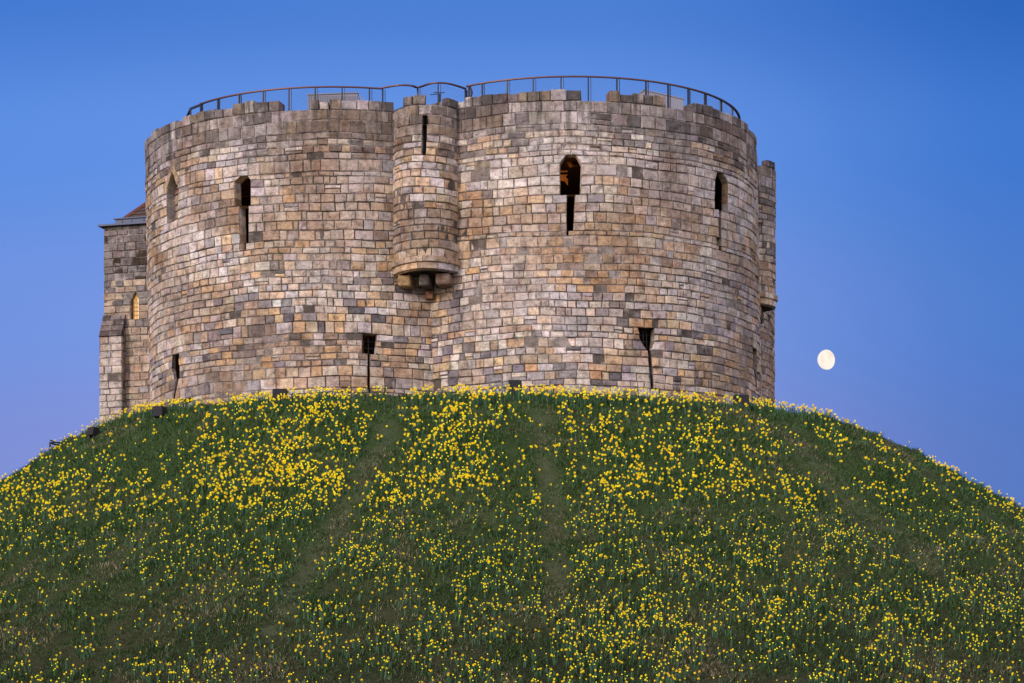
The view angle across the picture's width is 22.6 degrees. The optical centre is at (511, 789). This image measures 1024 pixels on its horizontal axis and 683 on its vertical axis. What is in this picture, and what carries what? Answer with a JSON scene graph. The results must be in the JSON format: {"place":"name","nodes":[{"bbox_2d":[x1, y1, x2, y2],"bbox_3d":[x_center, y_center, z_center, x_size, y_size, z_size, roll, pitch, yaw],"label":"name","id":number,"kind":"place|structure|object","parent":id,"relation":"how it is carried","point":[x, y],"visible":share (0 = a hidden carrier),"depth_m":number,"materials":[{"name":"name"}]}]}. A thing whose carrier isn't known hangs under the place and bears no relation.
{"place":"outdoors","nodes":[
{"label":"outdoors","id":0,"kind":"place"},
{"bbox_2d":[0,391,1023,682],"bbox_3d":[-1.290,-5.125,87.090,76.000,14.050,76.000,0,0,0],"label":"mound","id":1,"kind":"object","parent":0,"point":[486,518],"visible":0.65,"depth_m":66.97,"materials":[{"name":"green plant"}]},
{"bbox_2d":[49,440,63,454],"bbox_3d":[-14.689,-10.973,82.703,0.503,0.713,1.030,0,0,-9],"label":"stair handrail","id":2,"kind":"object","parent":1,"relation":"on","point":[52,442],"visible":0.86,"depth_m":82.29,"materials":[{"name":"metal"}]},
{"bbox_2d":[87,427,98,438],"bbox_3d":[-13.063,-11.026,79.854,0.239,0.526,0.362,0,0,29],"label":"floodlight","id":3,"kind":"object","parent":1,"relation":"on","point":[93,431],"visible":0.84,"depth_m":79.74,"materials":[{"name":"black metal"}]},
{"bbox_2d":[152,406,166,419],"bbox_3d":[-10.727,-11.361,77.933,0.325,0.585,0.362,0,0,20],"label":"floodlight","id":4,"kind":"object","parent":1,"relation":"on","point":[158,411],"visible":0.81,"depth_m":77.80,"materials":[{"name":"black metal"}]},
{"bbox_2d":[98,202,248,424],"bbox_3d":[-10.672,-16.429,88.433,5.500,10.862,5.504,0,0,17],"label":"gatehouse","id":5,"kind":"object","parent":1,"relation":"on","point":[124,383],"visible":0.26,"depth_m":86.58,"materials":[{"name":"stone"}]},
{"bbox_2d":[133,294,138,318],"bbox_3d":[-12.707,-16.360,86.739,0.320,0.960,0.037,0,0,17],"label":"window","id":6,"kind":"structure","parent":5,"relation":"in","point":[135,302],"depth_m":86.76,"materials":[{"name":"glass"}]},
{"bbox_2d":[272,389,287,404],"bbox_3d":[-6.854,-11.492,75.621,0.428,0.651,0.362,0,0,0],"label":"floodlight","id":7,"kind":"object","parent":1,"relation":"on","point":[275,392],"visible":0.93,"depth_m":75.47,"materials":[{"name":"black metal"}]},
{"bbox_2d":[145,89,777,410],"bbox_3d":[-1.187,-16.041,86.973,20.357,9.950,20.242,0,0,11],"label":"castle keep","id":8,"kind":"structure","parent":1,"relation":"on","point":[555,238],"depth_m":77.70,"materials":[{"name":"stone"}]},
{"bbox_2d":[186,104,199,115],"bbox_3d":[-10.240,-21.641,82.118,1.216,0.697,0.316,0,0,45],"label":"stair railing","id":9,"kind":"object","parent":8,"relation":"on","point":[190,109],"visible":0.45,"depth_m":81.97,"materials":[{"name":"metal"}]},
{"bbox_2d":[200,86,383,111],"bbox_3d":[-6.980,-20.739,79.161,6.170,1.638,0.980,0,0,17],"label":"railing","id":10,"kind":"object","parent":8,"relation":"on","point":[238,98],"visible":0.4,"depth_m":78.66,"materials":[{"name":"brown metal"}]},
{"bbox_2d":[307,92,363,109],"bbox_3d":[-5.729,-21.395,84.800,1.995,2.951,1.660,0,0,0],"label":"roof enclosure","id":11,"kind":"object","parent":8,"relation":"on","point":[321,98],"visible":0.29,"depth_m":84.00,"materials":[{"name":"grey"}]},
{"bbox_2d":[382,82,472,105],"bbox_3d":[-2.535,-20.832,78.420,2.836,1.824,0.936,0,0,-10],"label":"railing","id":12,"kind":"object","parent":8,"relation":"on","point":[439,94],"visible":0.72,"depth_m":78.33,"materials":[{"name":"brown metal"}]},
{"bbox_2d":[468,76,740,118],"bbox_3d":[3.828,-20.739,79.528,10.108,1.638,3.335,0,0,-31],"label":"railing","id":13,"kind":"object","parent":8,"relation":"on","point":[645,92],"visible":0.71,"depth_m":77.85,"materials":[{"name":"brown metal"}]},
{"bbox_2d":[639,89,683,109],"bbox_3d":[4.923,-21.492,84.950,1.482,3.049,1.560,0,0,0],"label":"roof enclosure","id":14,"kind":"object","parent":8,"relation":"on","point":[677,105],"visible":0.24,"depth_m":84.20,"materials":[{"name":"grey"}]},
{"bbox_2d":[0,383,1023,682],"bbox_3d":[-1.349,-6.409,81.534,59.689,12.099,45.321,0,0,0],"label":"daffodil carpet","id":15,"kind":"object","parent":1,"relation":"on","point":[422,397],"visible":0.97,"depth_m":69.00,"materials":[{"name":"yellow plant"}]},
{"bbox_2d":[508,380,521,393],"bbox_3d":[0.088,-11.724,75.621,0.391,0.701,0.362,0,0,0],"label":"floodlight","id":16,"kind":"object","parent":1,"relation":"on","point":[513,383],"visible":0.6,"depth_m":75.47,"materials":[{"name":"black metal"}]},
{"bbox_2d":[733,394,748,408],"bbox_3d":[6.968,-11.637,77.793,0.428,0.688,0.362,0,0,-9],"label":"floodlight","id":17,"kind":"object","parent":1,"relation":"on","point":[744,399],"visible":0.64,"depth_m":77.65,"materials":[{"name":"black metal"}]},
{"bbox_2d":[0,0,1023,507],"label":"sky","id":18,"kind":"structure","parent":0,"point":[892,131],"materials":[{"name":"blue"}]},
{"bbox_2d":[817,350,834,369],"bbox_3d":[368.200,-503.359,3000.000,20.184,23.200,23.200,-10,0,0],"label":"moon","id":19,"kind":"object","parent":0,"point":[826,359],"visible":1,"depth_m":2991.92,"materials":[{"name":"white"}]}
]}

